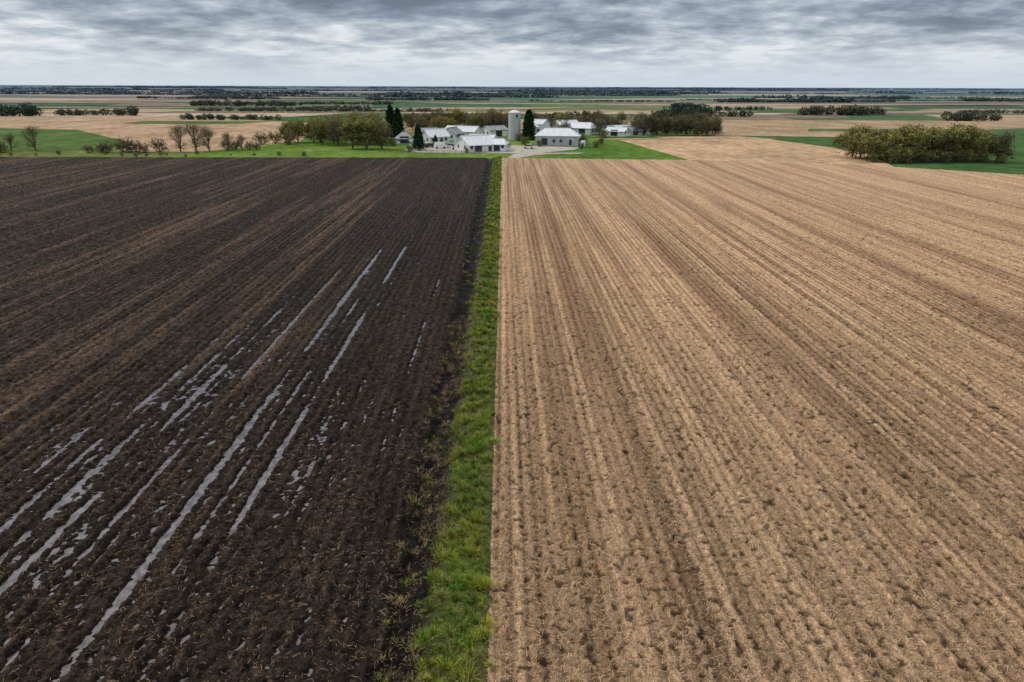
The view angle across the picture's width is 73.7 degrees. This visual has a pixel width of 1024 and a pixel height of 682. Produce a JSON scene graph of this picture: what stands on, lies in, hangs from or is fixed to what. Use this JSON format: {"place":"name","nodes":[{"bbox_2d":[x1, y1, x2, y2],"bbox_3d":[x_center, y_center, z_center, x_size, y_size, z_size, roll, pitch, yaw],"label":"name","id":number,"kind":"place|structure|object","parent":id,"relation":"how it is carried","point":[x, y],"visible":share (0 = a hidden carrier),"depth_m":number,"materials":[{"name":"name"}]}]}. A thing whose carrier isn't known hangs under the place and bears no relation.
{"place":"outdoors","nodes":[
{"label":"outdoors","id":0,"kind":"place"},
{"bbox_2d":[0,128,127,150],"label":"green field","id":1,"kind":"structure","parent":0,"point":[60,140],"depth_m":268.05,"materials":[{"name":"plant"}]},
{"bbox_2d":[1,131,20,150],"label":"bare tree","id":2,"kind":"object","parent":1,"relation":"on","point":[10,138],"visible":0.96,"depth_m":222.35,"materials":[{"name":"brown plant"}]},
{"bbox_2d":[18,124,41,150],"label":"bare tree","id":3,"kind":"object","parent":1,"relation":"on","point":[33,143],"visible":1,"depth_m":223.56,"materials":[{"name":"brown plant"}]},
{"bbox_2d":[0,151,189,156],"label":"rough grass","id":4,"kind":"structure","parent":0,"point":[67,154],"depth_m":214.02,"materials":[{"name":"plant"}]},
{"bbox_2d":[0,116,306,151],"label":"tan field","id":5,"kind":"structure","parent":0,"point":[111,126],"depth_m":349.59,"materials":[{"name":"soil"}]},
{"bbox_2d":[123,121,269,123],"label":"green field","id":6,"kind":"structure","parent":0,"point":[192,122],"depth_m":399.90,"materials":[{"name":"plant"}]},
{"bbox_2d":[0,157,493,681],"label":"plowed field","id":7,"kind":"structure","parent":0,"point":[172,245],"depth_m":46.76,"materials":[{"name":"soil"}]},
{"bbox_2d":[0,235,449,681],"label":"puddle water","id":8,"kind":"structure","parent":7,"relation":"on","point":[136,576],"depth_m":37.12,"materials":[{"name":"liquid"}]},
{"bbox_2d":[0,315,450,681],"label":"straw litter","id":9,"kind":"object","parent":7,"relation":"on","point":[219,520],"visible":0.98,"depth_m":32.79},
{"bbox_2d":[371,161,492,681],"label":"ditch grass","id":10,"kind":"structure","parent":7,"relation":"on","point":[413,502],"depth_m":35.42,"materials":[{"name":"plant"}]},
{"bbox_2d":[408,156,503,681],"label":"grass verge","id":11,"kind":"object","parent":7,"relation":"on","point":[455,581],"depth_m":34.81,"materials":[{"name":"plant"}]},
{"bbox_2d":[166,133,610,162],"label":"meadow","id":12,"kind":"structure","parent":0,"point":[314,149],"depth_m":223.00,"materials":[{"name":"plant"}]},
{"bbox_2d":[197,126,216,150],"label":"bare tree","id":13,"kind":"object","parent":12,"relation":"on","point":[207,133],"visible":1,"depth_m":223.18,"materials":[{"name":"brown plant"}]},
{"bbox_2d":[221,132,234,150],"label":"bare tree","id":14,"kind":"object","parent":12,"relation":"on","point":[226,136],"visible":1,"depth_m":226.01,"materials":[{"name":"brown plant"}]},
{"bbox_2d":[274,119,292,139],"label":"deciduous tree","id":15,"kind":"object","parent":12,"relation":"on","point":[285,127],"visible":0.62,"depth_m":258.33,"materials":[{"name":"green plant"}]},
{"bbox_2d":[281,130,296,144],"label":"shrub","id":16,"kind":"object","parent":12,"relation":"on","point":[289,139],"visible":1,"depth_m":250.01,"materials":[{"name":"brown plant"}]},
{"bbox_2d":[285,119,308,142],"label":"deciduous tree","id":17,"kind":"object","parent":12,"relation":"on","point":[298,128],"visible":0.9,"depth_m":256.31,"materials":[{"name":"green plant"}]},
{"bbox_2d":[299,115,319,141],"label":"deciduous tree","id":18,"kind":"object","parent":12,"relation":"on","point":[306,135],"visible":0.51,"depth_m":260.01,"materials":[{"name":"green plant"}]},
{"bbox_2d":[309,118,332,144],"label":"deciduous tree","id":19,"kind":"object","parent":12,"relation":"on","point":[318,127],"visible":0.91,"depth_m":248.58,"materials":[{"name":"green plant"}]},
{"bbox_2d":[322,112,342,142],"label":"deciduous tree","id":20,"kind":"object","parent":12,"relation":"on","point":[336,117],"visible":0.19,"depth_m":253.79,"materials":[{"name":"green plant"}]},
{"bbox_2d":[323,115,347,145],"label":"deciduous tree","id":21,"kind":"object","parent":12,"relation":"on","point":[333,130],"visible":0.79,"depth_m":244.68,"materials":[{"name":"green plant"}]},
{"bbox_2d":[337,116,367,148],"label":"deciduous tree","id":22,"kind":"object","parent":12,"relation":"on","point":[349,135],"visible":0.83,"depth_m":231.49,"materials":[{"name":"green plant"}]},
{"bbox_2d":[339,111,367,144],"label":"deciduous tree","id":23,"kind":"object","parent":12,"relation":"on","point":[354,116],"visible":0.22,"depth_m":248.80,"materials":[{"name":"green plant"}]},
{"bbox_2d":[349,115,380,148],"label":"deciduous tree","id":24,"kind":"object","parent":12,"relation":"on","point":[365,124],"visible":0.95,"depth_m":230.43,"materials":[{"name":"green plant"}]},
{"bbox_2d":[369,114,390,144],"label":"deciduous tree","id":25,"kind":"object","parent":12,"relation":"on","point":[382,121],"visible":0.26,"depth_m":248.20,"materials":[{"name":"green plant"}]},
{"bbox_2d":[368,119,393,148],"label":"deciduous tree","id":26,"kind":"object","parent":12,"relation":"on","point":[384,135],"visible":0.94,"depth_m":232.13,"materials":[{"name":"green plant"}]},
{"bbox_2d":[384,104,396,137],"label":"conifer tree","id":27,"kind":"object","parent":12,"relation":"on","point":[389,112],"visible":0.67,"depth_m":276.00,"materials":[{"name":"green plant"}]},
{"bbox_2d":[390,108,404,137],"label":"conifer tree","id":28,"kind":"object","parent":12,"relation":"on","point":[398,128],"visible":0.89,"depth_m":273.23,"materials":[{"name":"green plant"}]},
{"bbox_2d":[395,131,410,143],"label":"shed","id":29,"kind":"structure","parent":12,"relation":"on","point":[403,137],"depth_m":254.52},
{"bbox_2d":[413,116,431,130],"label":"deciduous tree","id":30,"kind":"object","parent":12,"relation":"on","point":[420,123],"visible":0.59,"depth_m":301.87,"materials":[{"name":"green plant"}]},
{"bbox_2d":[428,116,445,127],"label":"deciduous tree","id":31,"kind":"object","parent":12,"relation":"on","point":[436,122],"visible":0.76,"depth_m":295.93,"materials":[{"name":"green plant"}]},
{"bbox_2d":[445,125,482,134],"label":"white barn","id":32,"kind":"structure","parent":12,"relation":"on","point":[466,130],"depth_m":283.89,"materials":[{"name":"metal"}]},
{"bbox_2d":[463,109,486,126],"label":"deciduous tree","id":33,"kind":"object","parent":12,"relation":"on","point":[474,120],"visible":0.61,"depth_m":303.55,"materials":[{"name":"green plant"}]},
{"bbox_2d":[474,111,493,127],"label":"deciduous tree","id":34,"kind":"object","parent":12,"relation":"on","point":[487,120],"visible":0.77,"depth_m":300.67,"materials":[{"name":"green plant"}]},
{"bbox_2d":[481,107,504,125],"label":"deciduous tree","id":35,"kind":"object","parent":12,"relation":"on","point":[491,114],"visible":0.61,"depth_m":304.32,"materials":[{"name":"green plant"}]},
{"bbox_2d":[481,125,507,136],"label":"white shed","id":36,"kind":"structure","parent":12,"relation":"on","point":[500,130],"depth_m":292.68,"materials":[{"name":"metal"}]},
{"bbox_2d":[491,109,508,127],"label":"deciduous tree","id":37,"kind":"object","parent":12,"relation":"on","point":[499,117],"visible":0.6,"depth_m":302.94,"materials":[{"name":"green plant"}]},
{"bbox_2d":[508,110,520,139],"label":"silo","id":38,"kind":"object","parent":12,"relation":"on","point":[514,120],"visible":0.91,"depth_m":275.01,"materials":[{"name":"metal"}]},
{"bbox_2d":[521,109,535,140],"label":"evergreen tree","id":39,"kind":"object","parent":12,"relation":"on","point":[529,129],"visible":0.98,"depth_m":273.92,"materials":[{"name":"green plant"}]},
{"bbox_2d":[534,119,550,130],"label":"white barn","id":40,"kind":"structure","parent":12,"relation":"on","point":[543,123],"depth_m":304.35,"materials":[{"name":"metal"}]},
{"bbox_2d":[422,131,448,142],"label":"walls","id":41,"kind":"structure","parent":0,"point":[424,135],"depth_m":254.56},
{"bbox_2d":[422,128,450,137],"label":"roof","id":42,"kind":"structure","parent":41,"relation":"on","point":[439,133],"depth_m":254.94,"materials":[{"name":"metal"}]},
{"bbox_2d":[405,145,579,152],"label":"gravel yard","id":43,"kind":"structure","parent":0,"point":[521,149],"depth_m":233.10,"materials":[{"name":"gravel"}]},
{"bbox_2d":[411,124,425,149],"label":"spruce tree","id":44,"kind":"object","parent":43,"relation":"on","point":[418,144],"visible":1,"depth_m":229.48,"materials":[{"name":"green plant"}]},
{"bbox_2d":[453,134,494,152],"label":"white barn","id":45,"kind":"structure","parent":43,"relation":"on","point":[477,143],"depth_m":224.41,"materials":[{"name":"metal"}]},
{"bbox_2d":[492,138,509,151],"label":"white barn","id":46,"kind":"structure","parent":43,"relation":"on","point":[500,144],"depth_m":226.04,"materials":[{"name":"metal"}]},
{"bbox_2d":[0,85,1023,357],"bbox_3d":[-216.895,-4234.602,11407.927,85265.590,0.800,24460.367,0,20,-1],"label":"farmland","id":47,"kind":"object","parent":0,"point":[922,107],"visible":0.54,"depth_m":815.86,"materials":[{"name":"soil"}]},
{"bbox_2d":[100,139,114,152],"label":"shrub","id":48,"kind":"object","parent":47,"relation":"on","point":[108,147],"visible":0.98,"depth_m":218.13,"materials":[{"name":"brown plant"}]},
{"bbox_2d":[111,135,128,151],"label":"shrub","id":49,"kind":"object","parent":47,"relation":"on","point":[117,145],"visible":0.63,"depth_m":221.35,"materials":[{"name":"brown plant"}]},
{"bbox_2d":[120,138,136,152],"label":"shrub","id":50,"kind":"object","parent":47,"relation":"on","point":[126,146],"visible":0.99,"depth_m":219.35,"materials":[{"name":"brown plant"}]},
{"bbox_2d":[147,138,168,151],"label":"shrub","id":51,"kind":"object","parent":47,"relation":"on","point":[156,144],"visible":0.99,"depth_m":221.27,"materials":[{"name":"brown plant"}]},
{"bbox_2d":[167,124,188,151],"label":"bare tree","id":52,"kind":"object","parent":47,"relation":"on","point":[178,135],"visible":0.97,"depth_m":220.01,"materials":[{"name":"brown plant"}]},
{"bbox_2d":[182,122,203,150],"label":"bare tree","id":53,"kind":"object","parent":47,"relation":"on","point":[194,129],"visible":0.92,"depth_m":222.80,"materials":[{"name":"brown plant"}]},
{"bbox_2d":[252,132,269,144],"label":"shrub","id":54,"kind":"object","parent":47,"relation":"on","point":[260,137],"visible":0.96,"depth_m":250.47,"materials":[{"name":"brown plant"}]},
{"bbox_2d":[266,131,281,143],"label":"shrub","id":55,"kind":"object","parent":47,"relation":"on","point":[271,136],"visible":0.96,"depth_m":256.20,"materials":[{"name":"brown plant"}]},
{"bbox_2d":[0,99,1002,123],"bbox_3d":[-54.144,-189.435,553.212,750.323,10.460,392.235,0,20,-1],"label":"distant tree line","id":56,"kind":"object","parent":47,"relation":"on","point":[675,108],"visible":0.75,"depth_m":496.71,"materials":[{"name":"green plant"}]},
{"bbox_2d":[0,85,1023,98],"bbox_3d":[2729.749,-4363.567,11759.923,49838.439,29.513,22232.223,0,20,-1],"label":"distant woodland","id":57,"kind":"object","parent":47,"relation":"on","point":[599,91],"visible":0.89,"depth_m":2266.26,"materials":[{"name":"green plant"}]},
{"bbox_2d":[136,94,1023,113],"bbox_3d":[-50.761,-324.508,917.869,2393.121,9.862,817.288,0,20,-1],"label":"distant woodland","id":58,"kind":"object","parent":47,"relation":"on","point":[830,99],"visible":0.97,"depth_m":976.54,"materials":[{"name":"green plant"}]},
{"bbox_2d":[588,109,604,126],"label":"deciduous tree","id":59,"kind":"object","parent":47,"relation":"on","point":[594,118],"visible":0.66,"depth_m":329.07,"materials":[{"name":"green plant"}]},
{"bbox_2d":[614,111,629,124],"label":"deciduous tree","id":60,"kind":"object","parent":47,"relation":"on","point":[619,120],"visible":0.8,"depth_m":335.43,"materials":[{"name":"green plant"}]},
{"bbox_2d":[690,118,706,135],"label":"deciduous tree","id":61,"kind":"object","parent":47,"relation":"on","point":[698,124],"visible":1,"depth_m":301.19,"materials":[{"name":"green plant"}]},
{"bbox_2d":[706,111,722,133],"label":"deciduous tree","id":62,"kind":"object","parent":47,"relation":"on","point":[714,118],"visible":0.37,"depth_m":314.14,"materials":[{"name":"green plant"}]},
{"bbox_2d":[711,119,722,134],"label":"deciduous tree","id":63,"kind":"object","parent":47,"relation":"on","point":[717,128],"visible":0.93,"depth_m":305.97,"materials":[{"name":"green plant"}]},
{"bbox_2d":[899,145,915,163],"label":"shrub","id":64,"kind":"object","parent":47,"relation":"on","point":[902,152],"visible":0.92,"depth_m":194.76,"materials":[{"name":"green plant"}]},
{"bbox_2d":[920,150,938,162],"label":"shrub","id":65,"kind":"object","parent":47,"relation":"on","point":[930,155],"visible":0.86,"depth_m":196.51,"materials":[{"name":"green plant"}]},
{"bbox_2d":[936,150,952,162],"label":"shrub","id":66,"kind":"object","parent":47,"relation":"on","point":[945,154],"visible":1,"depth_m":196.35,"materials":[{"name":"green plant"}]},
{"bbox_2d":[949,150,964,162],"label":"shrub","id":67,"kind":"object","parent":47,"relation":"on","point":[955,155],"visible":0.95,"depth_m":197.29,"materials":[{"name":"green plant"}]},
{"bbox_2d":[963,150,979,162],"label":"shrub","id":68,"kind":"object","parent":47,"relation":"on","point":[970,158],"visible":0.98,"depth_m":196.73,"materials":[{"name":"green plant"}]},
{"bbox_2d":[0,0,1023,87],"label":"sky","id":69,"kind":"structure","parent":0,"point":[489,43],"materials":[{"name":"grey"}]},
{"bbox_2d":[12,85,1023,116],"bbox_3d":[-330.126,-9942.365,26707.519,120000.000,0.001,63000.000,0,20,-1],"label":"ground","id":70,"kind":"structure","parent":0,"point":[400,86],"depth_m":16261.54,"materials":[{"name":"soil"}]},
{"bbox_2d":[508,152,579,157],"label":"gravel driveway","id":71,"kind":"structure","parent":0,"point":[521,155],"depth_m":217.17,"materials":[{"name":"gravel"}]},
{"bbox_2d":[384,119,727,132],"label":"tan field","id":72,"kind":"structure","parent":0,"point":[408,130],"depth_m":370.24,"materials":[{"name":"soil"}]},
{"bbox_2d":[448,106,465,124],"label":"deciduous tree","id":73,"kind":"object","parent":72,"relation":"on","point":[456,113],"visible":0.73,"depth_m":335.69,"materials":[{"name":"green plant"}]},
{"bbox_2d":[551,112,566,127],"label":"deciduous tree","id":74,"kind":"object","parent":72,"relation":"on","point":[560,116],"visible":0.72,"depth_m":326.19,"materials":[{"name":"green plant"}]},
{"bbox_2d":[565,122,597,134],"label":"white barn","id":75,"kind":"structure","parent":0,"point":[586,128],"depth_m":307.13,"materials":[{"name":"metal"}]},
{"bbox_2d":[541,140,686,159],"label":"meadow","id":76,"kind":"structure","parent":0,"point":[613,149],"depth_m":224.95,"materials":[{"name":"plant"}]},
{"bbox_2d":[535,128,579,145],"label":"machine barn","id":77,"kind":"structure","parent":76,"relation":"on","point":[559,136],"depth_m":249.56,"materials":[{"name":"metal"}]},
{"bbox_2d":[605,126,630,136],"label":"livestock barn","id":78,"kind":"structure","parent":0,"point":[619,131],"depth_m":296.90,"materials":[{"name":"metal"}]},
{"bbox_2d":[584,132,708,137],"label":"meadow","id":79,"kind":"structure","parent":0,"point":[658,134],"depth_m":304.62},
{"bbox_2d":[592,118,606,134],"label":"deciduous tree","id":80,"kind":"object","parent":79,"relation":"on","point":[601,123],"visible":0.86,"depth_m":303.97,"materials":[{"name":"brown plant"}]},
{"bbox_2d":[623,126,642,135],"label":"livestock barn","id":81,"kind":"structure","parent":79,"relation":"on","point":[634,133],"depth_m":302.75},
{"bbox_2d":[629,116,644,132],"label":"deciduous tree","id":82,"kind":"object","parent":79,"relation":"on","point":[636,124],"visible":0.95,"depth_m":302.40,"materials":[{"name":"brown plant"}]},
{"bbox_2d":[640,114,656,133],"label":"deciduous tree","id":83,"kind":"object","parent":79,"relation":"on","point":[646,119],"visible":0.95,"depth_m":303.25,"materials":[{"name":"brown plant"}]},
{"bbox_2d":[650,116,665,134],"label":"deciduous tree","id":84,"kind":"object","parent":79,"relation":"on","point":[657,122],"visible":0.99,"depth_m":303.65,"materials":[{"name":"brown plant"}]},
{"bbox_2d":[662,117,672,134],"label":"deciduous tree","id":85,"kind":"object","parent":79,"relation":"on","point":[667,121],"visible":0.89,"depth_m":306.36,"materials":[{"name":"brown plant"}]},
{"bbox_2d":[670,116,685,134],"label":"deciduous tree","id":86,"kind":"object","parent":79,"relation":"on","point":[678,122],"visible":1,"depth_m":304.08,"materials":[{"name":"brown plant"}]},
{"bbox_2d":[680,116,695,134],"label":"deciduous tree","id":87,"kind":"object","parent":79,"relation":"on","point":[687,124],"visible":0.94,"depth_m":304.73,"materials":[{"name":"brown plant"}]},
{"bbox_2d":[702,119,715,134],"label":"deciduous tree","id":88,"kind":"object","parent":79,"relation":"on","point":[709,127],"visible":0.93,"depth_m":303.11,"materials":[{"name":"brown plant"}]},
{"bbox_2d":[487,158,1023,681],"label":"stubble field","id":89,"kind":"structure","parent":0,"point":[697,242],"depth_m":44.55,"materials":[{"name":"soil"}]},
{"bbox_2d":[621,139,892,166],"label":"tan field","id":90,"kind":"structure","parent":0,"point":[762,150],"depth_m":230.76,"materials":[{"name":"soil"}]},
{"bbox_2d":[830,132,844,148],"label":"deciduous tree","id":91,"kind":"object","parent":90,"relation":"on","point":[837,139],"visible":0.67,"depth_m":239.44,"materials":[{"name":"green plant"}]},
{"bbox_2d":[832,125,870,157],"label":"deciduous tree","id":92,"kind":"object","parent":90,"relation":"on","point":[852,131],"visible":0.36,"depth_m":210.17,"materials":[{"name":"green plant"}]},
{"bbox_2d":[843,131,863,158],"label":"deciduous tree","id":93,"kind":"object","parent":90,"relation":"on","point":[852,140],"visible":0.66,"depth_m":205.63,"materials":[{"name":"green plant"}]},
{"bbox_2d":[853,133,881,160],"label":"deciduous tree","id":94,"kind":"object","parent":90,"relation":"on","point":[866,144],"visible":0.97,"depth_m":199.10,"materials":[{"name":"green plant"}]},
{"bbox_2d":[863,128,891,156],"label":"deciduous tree","id":95,"kind":"object","parent":90,"relation":"on","point":[878,134],"visible":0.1,"depth_m":203.80,"materials":[{"name":"green plant"}]},
{"bbox_2d":[875,129,906,159],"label":"deciduous tree","id":96,"kind":"object","parent":90,"relation":"on","point":[886,143],"visible":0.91,"depth_m":196.73,"materials":[{"name":"green plant"}]},
{"bbox_2d":[881,146,904,163],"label":"shrub","id":97,"kind":"object","parent":90,"relation":"on","point":[891,159],"visible":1,"depth_m":194.12,"materials":[{"name":"green plant"}]},
{"bbox_2d":[892,123,927,161],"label":"deciduous tree","id":98,"kind":"object","parent":90,"relation":"on","point":[911,133],"visible":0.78,"depth_m":196.34,"materials":[{"name":"green plant"}]},
{"bbox_2d":[709,120,1023,136],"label":"tan field","id":99,"kind":"structure","parent":0,"point":[799,128],"depth_m":387.57,"materials":[{"name":"soil"}]},
{"bbox_2d":[808,129,946,130],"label":"green field","id":100,"kind":"structure","parent":0,"point":[848,129],"depth_m":351.22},
{"bbox_2d":[775,129,1023,174],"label":"green field","id":101,"kind":"structure","parent":0,"point":[1012,166],"depth_m":197.98,"materials":[{"name":"plant"}]},
{"bbox_2d":[909,149,927,162],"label":"shrub","id":102,"kind":"object","parent":101,"relation":"on","point":[917,153],"visible":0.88,"depth_m":195.66,"materials":[{"name":"green plant"}]},
{"bbox_2d":[906,133,931,160],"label":"deciduous tree","id":103,"kind":"object","parent":101,"relation":"on","point":[923,144],"visible":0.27,"depth_m":198.00,"materials":[{"name":"green plant"}]},
{"bbox_2d":[912,123,949,156],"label":"deciduous tree","id":104,"kind":"object","parent":101,"relation":"on","point":[934,133],"visible":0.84,"depth_m":197.67,"materials":[{"name":"green plant"}]},
{"bbox_2d":[929,129,958,160],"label":"deciduous tree","id":105,"kind":"object","parent":101,"relation":"on","point":[946,146],"visible":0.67,"depth_m":197.85,"materials":[{"name":"green plant"}]},
{"bbox_2d":[942,123,988,160],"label":"deciduous tree","id":106,"kind":"object","parent":101,"relation":"on","point":[972,133],"visible":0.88,"depth_m":196.29,"materials":[{"name":"green plant"}]},
{"bbox_2d":[964,134,994,161],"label":"deciduous tree","id":107,"kind":"object","parent":101,"relation":"on","point":[986,143],"visible":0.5,"depth_m":198.66,"materials":[{"name":"green plant"}]},
{"bbox_2d":[982,130,1016,161],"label":"deciduous tree","id":108,"kind":"object","parent":101,"relation":"on","point":[1003,148],"visible":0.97,"depth_m":196.44,"materials":[{"name":"green plant"}]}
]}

